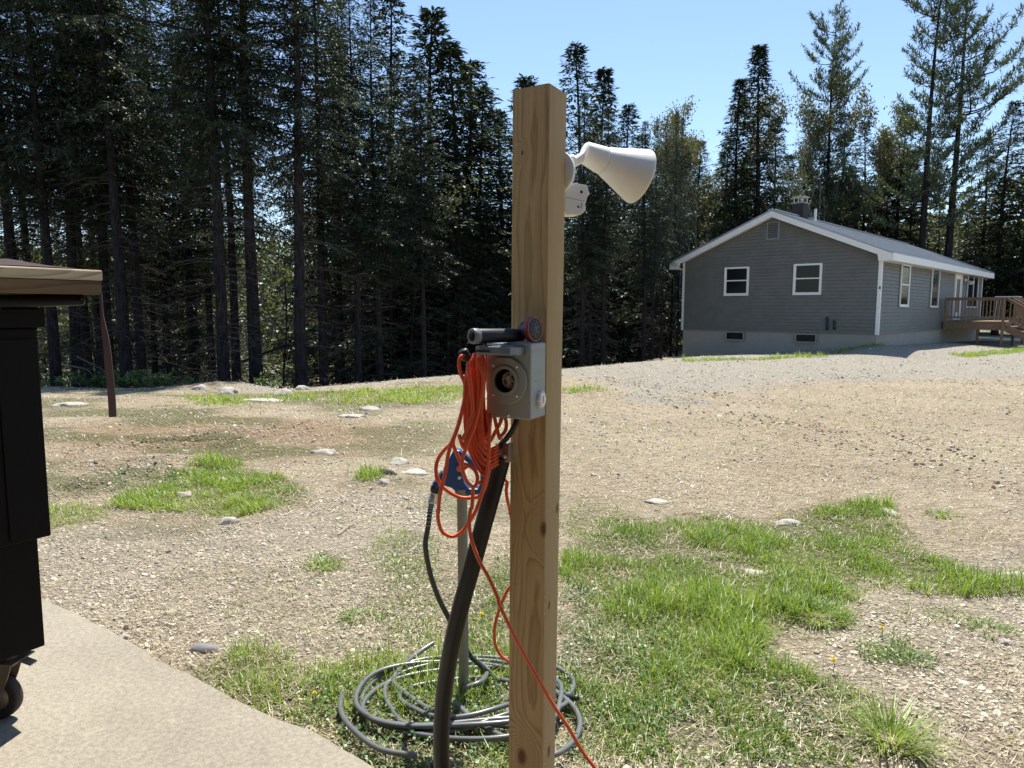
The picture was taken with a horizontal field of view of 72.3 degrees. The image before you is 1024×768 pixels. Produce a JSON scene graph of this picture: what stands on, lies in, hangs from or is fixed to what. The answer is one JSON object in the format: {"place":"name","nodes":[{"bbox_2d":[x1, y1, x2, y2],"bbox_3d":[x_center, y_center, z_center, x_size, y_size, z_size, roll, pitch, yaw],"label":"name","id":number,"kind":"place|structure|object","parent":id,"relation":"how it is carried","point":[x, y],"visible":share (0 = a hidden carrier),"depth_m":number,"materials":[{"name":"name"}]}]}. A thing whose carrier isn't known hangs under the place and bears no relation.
{"place":"outdoors","nodes":[
{"label":"outdoors","id":0,"kind":"place"},
{"bbox_2d":[0,0,1023,309],"label":"sky","id":1,"kind":"structure","parent":0,"point":[660,52],"materials":[{"name":"blue"}]},
{"bbox_2d":[37,320,1023,767],"bbox_3d":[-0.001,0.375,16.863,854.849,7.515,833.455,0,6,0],"label":"ground","id":2,"kind":"structure","parent":0,"point":[901,358],"depth_m":5.23,"materials":[{"name":"beige gravel"}]},
{"bbox_2d":[0,2,66,258],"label":"hemlock tree","id":3,"kind":"object","parent":2,"relation":"on","point":[6,99],"visible":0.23,"depth_m":19.46,"materials":[{"name":"green plant"}]},
{"bbox_2d":[0,169,91,379],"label":"conifer tree","id":4,"kind":"object","parent":2,"relation":"on","point":[38,331],"visible":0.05,"depth_m":33.21,"materials":[{"name":"green plant"}]},
{"bbox_2d":[0,8,97,379],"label":"hemlock tree","id":5,"kind":"object","parent":2,"relation":"on","point":[23,232],"visible":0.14,"depth_m":26.40,"materials":[{"name":"green plant"}]},
{"bbox_2d":[0,0,103,380],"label":"hemlock tree","id":6,"kind":"object","parent":2,"relation":"on","point":[9,233],"visible":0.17,"depth_m":20.50,"materials":[{"name":"green plant"}]},
{"bbox_2d":[0,0,135,386],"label":"hemlock tree","id":7,"kind":"object","parent":2,"relation":"on","point":[51,317],"visible":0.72,"depth_m":18.75,"materials":[{"name":"green plant"}]},
{"bbox_2d":[0,0,155,387],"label":"hemlock tree","id":8,"kind":"object","parent":2,"relation":"on","point":[74,328],"visible":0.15,"depth_m":20.98,"materials":[{"name":"green plant"}]},
{"bbox_2d":[0,4,164,387],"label":"hemlock tree","id":9,"kind":"object","parent":2,"relation":"on","point":[86,330],"visible":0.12,"depth_m":23.15,"materials":[{"name":"green plant"}]},
{"bbox_2d":[24,33,152,387],"bbox_3d":[-16.503,-5.778,27.505,5.027,18.476,4.808,-4,7,-31],"label":"hemlock tree","id":10,"kind":"object","parent":2,"relation":"on","point":[96,308],"visible":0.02,"depth_m":27.84,"materials":[{"name":"green plant"}]},
{"bbox_2d":[4,0,190,386],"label":"hemlock tree","id":11,"kind":"object","parent":2,"relation":"on","point":[102,262],"visible":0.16,"depth_m":21.48,"materials":[{"name":"green plant"}]},
{"bbox_2d":[0,0,207,387],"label":"hemlock tree","id":12,"kind":"object","parent":2,"relation":"on","point":[109,103],"visible":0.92,"depth_m":18.27,"materials":[{"name":"green plant"}]},
{"bbox_2d":[13,0,222,387],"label":"hemlock tree","id":13,"kind":"object","parent":2,"relation":"on","point":[139,323],"visible":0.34,"depth_m":20.86,"materials":[{"name":"green plant"}]},
{"bbox_2d":[76,238,226,357],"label":"sapling","id":14,"kind":"object","parent":2,"relation":"on","point":[153,262],"visible":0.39,"depth_m":24.05,"materials":[{"name":"green plant"}]},
{"bbox_2d":[83,0,228,383],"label":"hemlock tree","id":15,"kind":"object","parent":2,"relation":"on","point":[165,317],"visible":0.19,"depth_m":25.62,"materials":[{"name":"green plant"}]},
{"bbox_2d":[99,45,212,386],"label":"hemlock tree","id":16,"kind":"object","parent":2,"relation":"on","point":[154,363],"visible":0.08,"depth_m":28.82,"materials":[{"name":"green plant"}]},
{"bbox_2d":[125,0,245,383],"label":"hemlock tree","id":17,"kind":"object","parent":2,"relation":"on","point":[189,309],"visible":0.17,"depth_m":26.42,"materials":[{"name":"green plant"}]},
{"bbox_2d":[92,58,280,385],"bbox_3d":[-14.228,-5.262,30.529,7.126,17.421,8.181,1,6,11],"label":"conifer tree","id":18,"kind":"object","parent":2,"relation":"on","point":[179,348],"visible":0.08,"depth_m":30.45,"materials":[{"name":"green plant"}]},
{"bbox_2d":[0,599,373,767],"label":"concrete slab","id":19,"kind":"structure","parent":2,"relation":"on","point":[95,695],"depth_m":2.39,"materials":[{"name":"beige concrete"}]},
{"bbox_2d":[0,294,85,718],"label":"tool chest","id":20,"kind":"object","parent":19,"relation":"on","point":[24,516],"visible":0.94,"depth_m":2.26,"materials":[{"name":"black paint"}]},
{"bbox_2d":[0,266,102,294],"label":"bench top","id":21,"kind":"object","parent":20,"relation":"on","point":[24,280],"visible":0.84,"depth_m":2.15,"materials":[{"name":"brown wood"}]},
{"bbox_2d":[100,293,116,416],"bbox_3d":[-1.323,-0.092,2.294,0.030,0.405,0.012,-2,6,-16],"label":"strap","id":22,"kind":"object","parent":21,"relation":"hanging from","point":[110,383],"visible":1,"depth_m":2.30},
{"bbox_2d":[179,315,216,382],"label":"young hemlock","id":23,"kind":"object","parent":2,"relation":"on","point":[191,344],"visible":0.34,"depth_m":25.06,"materials":[{"name":"green plant"}]},
{"bbox_2d":[72,0,328,382],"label":"hemlock tree","id":24,"kind":"object","parent":2,"relation":"on","point":[220,301],"visible":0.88,"depth_m":17.51,"materials":[{"name":"green plant"}]},
{"bbox_2d":[129,1,279,381],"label":"hemlock tree","id":25,"kind":"object","parent":2,"relation":"on","point":[212,329],"visible":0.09,"depth_m":27.64,"materials":[{"name":"green plant"}]},
{"bbox_2d":[131,0,315,385],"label":"hemlock tree","id":26,"kind":"object","parent":2,"relation":"on","point":[235,355],"visible":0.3,"depth_m":21.86,"materials":[{"name":"green plant"}]},
{"bbox_2d":[118,0,343,386],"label":"hemlock tree","id":27,"kind":"object","parent":2,"relation":"on","point":[252,300],"visible":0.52,"depth_m":18.36,"materials":[{"name":"green plant"}]},
{"bbox_2d":[173,203,350,387],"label":"sapling","id":28,"kind":"object","parent":2,"relation":"on","point":[285,352],"visible":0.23,"depth_m":24.03,"materials":[{"name":"green plant"}]},
{"bbox_2d":[188,0,386,387],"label":"hemlock tree","id":29,"kind":"object","parent":2,"relation":"on","point":[299,10],"visible":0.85,"depth_m":18.05,"materials":[{"name":"green plant"}]},
{"bbox_2d":[224,154,368,384],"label":"sapling","id":30,"kind":"object","parent":2,"relation":"on","point":[327,272],"visible":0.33,"depth_m":21.24,"materials":[{"name":"green plant"}]},
{"bbox_2d":[231,0,392,386],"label":"hemlock tree","id":31,"kind":"object","parent":2,"relation":"on","point":[321,334],"visible":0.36,"depth_m":20.90,"materials":[{"name":"green plant"}]},
{"bbox_2d":[245,27,386,385],"bbox_3d":[-8.309,-6.182,31.368,6.974,18.830,8.858,-1,6,-11],"label":"conifer tree","id":32,"kind":"object","parent":2,"relation":"on","point":[314,338],"visible":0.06,"depth_m":30.80,"materials":[{"name":"green plant"}]},
{"bbox_2d":[267,0,402,386],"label":"hemlock tree","id":33,"kind":"object","parent":2,"relation":"on","point":[339,303],"visible":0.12,"depth_m":26.44,"materials":[{"name":"green plant"}]},
{"bbox_2d":[39,292,655,388],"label":"undergrowth","id":34,"kind":"object","parent":2,"relation":"on","point":[292,379],"visible":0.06,"depth_m":27.58,"materials":[{"name":"green plant"}]},
{"bbox_2d":[278,0,421,383],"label":"hemlock tree","id":35,"kind":"object","parent":2,"relation":"on","point":[357,334],"visible":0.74,"depth_m":20.42,"materials":[{"name":"green plant"}]},
{"bbox_2d":[304,0,439,383],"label":"hemlock tree","id":36,"kind":"object","parent":2,"relation":"on","point":[378,317],"visible":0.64,"depth_m":21.15,"materials":[{"name":"green plant"}]},
{"bbox_2d":[277,0,472,384],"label":"conifer tree","id":37,"kind":"object","parent":2,"relation":"on","point":[383,10],"visible":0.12,"depth_m":27.49,"materials":[{"name":"green plant"}]},
{"bbox_2d":[327,187,447,379],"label":"sapling","id":38,"kind":"object","parent":2,"relation":"on","point":[391,316],"visible":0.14,"depth_m":23.99,"materials":[{"name":"green plant"}]},
{"bbox_2d":[362,51,428,377],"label":"hemlock tree","id":39,"kind":"object","parent":2,"relation":"on","point":[392,55],"visible":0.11,"depth_m":26.88,"materials":[{"name":"green plant"}]},
{"bbox_2d":[308,156,495,378],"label":"sapling","id":40,"kind":"object","parent":2,"relation":"on","point":[442,215],"visible":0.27,"depth_m":23.60,"materials":[{"name":"green plant"}]},
{"bbox_2d":[260,5,569,379],"bbox_3d":[-3.303,-5.786,26.598,10.122,16.012,11.620,5,8,40],"label":"conifer tree","id":41,"kind":"object","parent":2,"relation":"on","point":[433,18],"visible":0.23,"depth_m":25.28,"materials":[{"name":"green plant"}]},
{"bbox_2d":[368,84,462,378],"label":"hemlock tree","id":42,"kind":"object","parent":2,"relation":"on","point":[414,353],"visible":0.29,"depth_m":24.79,"materials":[{"name":"green plant"}]},
{"bbox_2d":[377,59,467,378],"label":"hemlock tree","id":43,"kind":"object","parent":2,"relation":"on","point":[421,246],"visible":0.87,"depth_m":22.08,"materials":[{"name":"green plant"}]},
{"bbox_2d":[404,140,487,375],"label":"hemlock tree","id":44,"kind":"object","parent":2,"relation":"on","point":[447,290],"visible":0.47,"depth_m":24.47,"materials":[{"name":"green plant"}]},
{"bbox_2d":[306,39,587,379],"bbox_3d":[-2.451,-5.258,26.473,10.382,14.281,8.175,-3,7,-31],"label":"conifer tree","id":45,"kind":"object","parent":2,"relation":"on","point":[453,54],"visible":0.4,"depth_m":25.21,"materials":[{"name":"green plant"}]},
{"bbox_2d":[432,448,483,701],"bbox_3d":[-0.187,0.805,2.515,0.194,1.161,0.070,0,6,0],"label":"yard hydrant","id":46,"kind":"object","parent":2,"relation":"on","point":[455,482],"visible":0.56,"depth_m":2.48,"materials":[{"name":"blue metal"}]},
{"bbox_2d":[338,485,582,758],"bbox_3d":[-0.191,0.766,2.499,0.869,0.816,0.717,0,6,0],"label":"garden hose","id":47,"kind":"object","parent":2,"relation":"on","point":[465,721],"visible":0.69,"depth_m":2.46,"materials":[{"name":"black plastic"}]},
{"bbox_2d":[426,161,501,374],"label":"hemlock tree","id":48,"kind":"object","parent":2,"relation":"on","point":[459,312],"visible":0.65,"depth_m":24.12,"materials":[{"name":"green plant"}]},
{"bbox_2d":[335,58,598,383],"bbox_3d":[-1.488,-5.342,28.526,11.016,15.110,10.565,0,6,0],"label":"conifer tree","id":49,"kind":"object","parent":2,"relation":"on","point":[474,63],"visible":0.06,"depth_m":27.51,"materials":[{"name":"green plant"}]},
{"bbox_2d":[433,457,509,767],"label":"conduit pipe","id":50,"kind":"object","parent":2,"relation":"on","point":[481,532],"visible":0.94,"depth_m":1.64,"materials":[{"name":"black plastic"}]},
{"bbox_2d":[368,84,586,378],"bbox_3d":[-1.427,-4.699,26.901,8.272,13.085,9.496,-3,7,-25],"label":"conifer tree","id":51,"kind":"object","parent":2,"relation":"on","point":[480,95],"visible":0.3,"depth_m":26.25,"materials":[{"name":"green plant"}]},
{"bbox_2d":[462,191,511,356],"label":"hemlock tree","id":52,"kind":"object","parent":2,"relation":"on","point":[486,306],"visible":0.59,"depth_m":24.99,"materials":[{"name":"green plant"}]},
{"bbox_2d":[0,158,1023,371],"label":"distant woodland","id":53,"kind":"object","parent":2,"relation":"on","point":[65,322],"visible":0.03,"depth_m":65.19,"materials":[{"name":"green plant"}]},
{"bbox_2d":[437,108,609,370],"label":"conifer tree","id":54,"kind":"object","parent":2,"relation":"on","point":[500,118],"visible":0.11,"depth_m":27.39,"materials":[{"name":"green plant"}]},
{"bbox_2d":[112,461,938,767],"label":"clover","id":55,"kind":"object","parent":2,"relation":"on","point":[460,733],"visible":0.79,"depth_m":2.54,"materials":[{"name":"green plant"}]},
{"bbox_2d":[37,345,1023,767],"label":"dead straw","id":56,"kind":"object","parent":2,"relation":"on","point":[261,701],"visible":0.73,"depth_m":3.65,"materials":[{"name":"beige plant"}]},
{"bbox_2d":[41,343,1023,419],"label":"drive gravel","id":57,"kind":"structure","parent":2,"relation":"on","point":[705,379],"depth_m":14.38,"materials":[{"name":"beige gravel"}]},
{"bbox_2d":[44,342,1023,767],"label":"grass","id":58,"kind":"structure","parent":2,"relation":"on","point":[718,600],"depth_m":3.35,"materials":[{"name":"green plant"}]},
{"bbox_2d":[49,374,1023,498],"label":"dirt clods","id":59,"kind":"object","parent":2,"relation":"on","point":[894,459],"visible":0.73,"depth_m":7.71,"materials":[{"name":"brown soil"}]},
{"bbox_2d":[50,344,1023,767],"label":"thatch","id":60,"kind":"object","parent":2,"relation":"on","point":[800,728],"visible":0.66,"depth_m":2.91,"materials":[{"name":"beige plant"}]},
{"bbox_2d":[509,83,566,767],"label":"wooden post","id":61,"kind":"object","parent":2,"relation":"on","point":[538,162],"visible":0.9,"depth_m":1.58,"materials":[{"name":"brown wood"}]},
{"bbox_2d":[475,342,545,419],"bbox_3d":[-0.015,-0.007,1.504,0.144,0.162,0.152,3,7,27],"label":"power inlet box","id":62,"kind":"object","parent":61,"relation":"attached to","point":[515,383],"visible":0.97,"depth_m":1.50,"materials":[{"name":"grey metal"}]},
{"bbox_2d":[467,316,541,343],"bbox_3d":[-0.010,-0.114,1.476,0.170,0.056,0.054,-4,8,-36],"label":"hose nozzle","id":63,"kind":"object","parent":62,"relation":"attached to","point":[529,329],"visible":1,"depth_m":1.48,"materials":[{"name":"black plastic"}]},
{"bbox_2d":[434,348,596,767],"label":"extension cord","id":64,"kind":"object","parent":62,"relation":"hanging from","point":[477,437],"visible":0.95,"depth_m":1.49,"materials":[{"name":"orange plastic"}]},
{"bbox_2d":[564,142,655,216],"bbox_3d":[0.205,-0.480,1.643,0.305,0.175,0.131,-4,7,-34],"label":"floodlight","id":65,"kind":"object","parent":61,"relation":"attached to","point":[626,174],"visible":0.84,"depth_m":1.65,"materials":[{"name":"white plastic"}]},
{"bbox_2d":[464,73,650,373],"bbox_3d":[0.469,-5.538,30.247,10.494,15.008,10.941,2,6,17],"label":"conifer tree","id":66,"kind":"object","parent":2,"relation":"on","point":[524,81],"visible":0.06,"depth_m":29.29,"materials":[{"name":"green plant"}]},
{"bbox_2d":[563,94,623,366],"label":"hemlock tree","id":67,"kind":"object","parent":2,"relation":"on","point":[582,247],"visible":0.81,"depth_m":23.01,"materials":[{"name":"green plant"}]},
{"bbox_2d":[563,124,627,366],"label":"hemlock tree","id":68,"kind":"object","parent":2,"relation":"on","point":[589,310],"visible":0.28,"depth_m":24.63,"materials":[{"name":"green plant"}]},
{"bbox_2d":[564,106,639,364],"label":"hemlock tree","id":69,"kind":"object","parent":2,"relation":"on","point":[603,307],"visible":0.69,"depth_m":23.49,"materials":[{"name":"green plant"}]},
{"bbox_2d":[556,41,678,368],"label":"conifer tree","id":70,"kind":"object","parent":2,"relation":"on","point":[576,62],"visible":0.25,"depth_m":28.76,"materials":[{"name":"green plant"}]},
{"bbox_2d":[562,66,680,365],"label":"conifer tree","id":71,"kind":"object","parent":2,"relation":"on","point":[601,83],"visible":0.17,"depth_m":30.64,"materials":[{"name":"green plant"}]},
{"bbox_2d":[597,279,650,364],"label":"young hemlock","id":72,"kind":"object","parent":2,"relation":"on","point":[616,328],"visible":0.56,"depth_m":28.80,"materials":[{"name":"green plant"}]},
{"bbox_2d":[564,102,687,365],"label":"conifer tree","id":73,"kind":"object","parent":2,"relation":"on","point":[628,111],"visible":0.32,"depth_m":29.87,"materials":[{"name":"green plant"}]},
{"bbox_2d":[601,134,682,357],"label":"conifer tree","id":74,"kind":"object","parent":2,"relation":"on","point":[666,302],"visible":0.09,"depth_m":33.31,"materials":[{"name":"green plant"}]},
{"bbox_2d":[608,121,680,361],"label":"hemlock tree","id":75,"kind":"object","parent":2,"relation":"on","point":[645,240],"visible":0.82,"depth_m":24.50,"materials":[{"name":"green plant"}]},
{"bbox_2d":[639,117,671,360],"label":"hemlock tree","id":76,"kind":"object","parent":2,"relation":"on","point":[656,253],"visible":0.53,"depth_m":25.39,"materials":[{"name":"green plant"}]},
{"bbox_2d":[646,119,684,357],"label":"hemlock tree","id":77,"kind":"object","parent":2,"relation":"on","point":[666,149],"visible":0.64,"depth_m":26.38,"materials":[{"name":"green plant"}]},
{"bbox_2d":[658,111,695,354],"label":"hemlock tree","id":78,"kind":"object","parent":2,"relation":"on","point":[678,232],"visible":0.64,"depth_m":29.79,"materials":[{"name":"green plant"}]},
{"bbox_2d":[665,117,697,355],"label":"hemlock tree","id":79,"kind":"object","parent":2,"relation":"on","point":[685,229],"visible":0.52,"depth_m":32.21,"materials":[{"name":"green plant"}]},
{"bbox_2d":[649,106,730,352],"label":"budding tree","id":80,"kind":"object","parent":2,"relation":"on","point":[687,147],"visible":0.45,"depth_m":37.24,"materials":[{"name":"green plant"}]},
{"bbox_2d":[645,95,742,251],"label":"budding tree","id":81,"kind":"object","parent":2,"relation":"on","point":[680,117],"visible":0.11,"depth_m":39.07,"materials":[{"name":"green plant"}]},
{"bbox_2d":[680,78,768,279],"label":"conifer tree","id":82,"kind":"object","parent":2,"relation":"on","point":[737,93],"visible":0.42,"depth_m":36.85,"materials":[{"name":"green plant"}]},
{"bbox_2d":[690,43,820,245],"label":"conifer tree","id":83,"kind":"object","parent":2,"relation":"on","point":[760,53],"visible":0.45,"depth_m":35.76,"materials":[{"name":"green plant"}]},
{"bbox_2d":[776,127,829,220],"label":"tree","id":84,"kind":"object","parent":2,"relation":"on","point":[801,157],"visible":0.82,"depth_m":39.85,"materials":[{"name":"green plant"}]},
{"bbox_2d":[729,62,884,218],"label":"budding tree","id":85,"kind":"object","parent":2,"relation":"on","point":[806,123],"visible":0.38,"depth_m":42.13,"materials":[{"name":"green plant"}]},
{"bbox_2d":[774,586,862,631],"bbox_3d":[1.420,1.047,3.296,0.446,0.122,0.444,0,6,0],"label":"grass tuft","id":86,"kind":"object","parent":2,"relation":"on","point":[829,609],"visible":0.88,"depth_m":3.30,"materials":[{"name":"green plant"}]},
{"bbox_2d":[766,0,890,227],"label":"pine tree","id":87,"kind":"object","parent":2,"relation":"on","point":[835,52],"visible":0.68,"depth_m":40.92,"materials":[{"name":"green plant"}]},
{"bbox_2d":[669,196,993,356],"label":"house","id":88,"kind":"structure","parent":2,"relation":"on","point":[777,280],"depth_m":24.41,"materials":[{"name":"plastic"}]},
{"bbox_2d":[723,267,749,295],"bbox_3d":[8.051,-3.680,25.163,0.930,1.020,0.047,6,8,43],"label":"window","id":89,"kind":"structure","parent":88,"relation":"in","point":[736,279],"depth_m":25.16,"materials":[{"name":"white paint"}]},
{"bbox_2d":[792,263,822,294],"bbox_3d":[9.878,-3.502,23.459,0.940,1.040,0.047,6,8,43],"label":"window","id":90,"kind":"structure","parent":88,"relation":"in","point":[807,278],"depth_m":23.45,"materials":[{"name":"white paint"}]},
{"bbox_2d":[899,264,910,306],"bbox_3d":[13.367,-3.342,23.846,0.047,1.440,1.080,6,8,43],"label":"window","id":91,"kind":"structure","parent":88,"relation":"in","point":[905,277],"depth_m":23.85,"materials":[{"name":"white paint"}]},
{"bbox_2d":[810,111,880,231],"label":"conifer tree","id":92,"kind":"object","parent":2,"relation":"on","point":[847,125],"visible":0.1,"depth_m":43.41,"materials":[{"name":"green plant"}]},
{"bbox_2d":[809,98,938,235],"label":"budding tree","id":93,"kind":"object","parent":2,"relation":"on","point":[884,144],"visible":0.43,"depth_m":41.65,"materials":[{"name":"green plant"}]},
{"bbox_2d":[841,122,914,236],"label":"conifer tree","id":94,"kind":"object","parent":2,"relation":"on","point":[863,149],"visible":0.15,"depth_m":44.58,"materials":[{"name":"green plant"}]},
{"bbox_2d":[841,104,948,247],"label":"conifer tree","id":95,"kind":"object","parent":2,"relation":"on","point":[898,218],"visible":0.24,"depth_m":42.51,"materials":[{"name":"green plant"}]},
{"bbox_2d":[858,153,931,244],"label":"conifer tree","id":96,"kind":"object","parent":2,"relation":"on","point":[893,201],"visible":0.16,"depth_m":41.99,"materials":[{"name":"green plant"}]},
{"bbox_2d":[831,676,972,767],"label":"grass tuft","id":97,"kind":"object","parent":2,"relation":"on","point":[890,719],"visible":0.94,"depth_m":2.36,"materials":[{"name":"green plant"}]},
{"bbox_2d":[838,0,994,249],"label":"pine tree","id":98,"kind":"object","parent":2,"relation":"on","point":[926,190],"visible":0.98,"depth_m":37.46,"materials":[{"name":"green plant"}]},
{"bbox_2d":[893,0,1023,257],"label":"pine tree","id":99,"kind":"object","parent":2,"relation":"on","point":[968,80],"visible":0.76,"depth_m":37.97,"materials":[{"name":"green plant"}]},
{"bbox_2d":[939,100,1023,334],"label":"conifer tree","id":100,"kind":"object","parent":2,"relation":"on","point":[997,232],"visible":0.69,"depth_m":38.96,"materials":[{"name":"green plant"}]},
{"bbox_2d":[942,297,1023,346],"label":"deck","id":101,"kind":"structure","parent":2,"relation":"on","point":[1014,327],"depth_m":27.34,"materials":[{"name":"brown wood"}]},
{"bbox_2d":[944,136,1023,333],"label":"conifer tree","id":102,"kind":"object","parent":2,"relation":"on","point":[985,206],"visible":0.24,"depth_m":41.12,"materials":[{"name":"green plant"}]},
{"bbox_2d":[961,86,1023,319],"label":"conifer tree","id":103,"kind":"object","parent":2,"relation":"on","point":[1019,202],"visible":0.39,"depth_m":40.23,"materials":[{"name":"green plant"}]},
{"bbox_2d":[975,156,1023,317],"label":"conifer tree","id":104,"kind":"object","parent":2,"relation":"on","point":[1010,256],"visible":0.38,"depth_m":39.00,"materials":[{"name":"green plant"}]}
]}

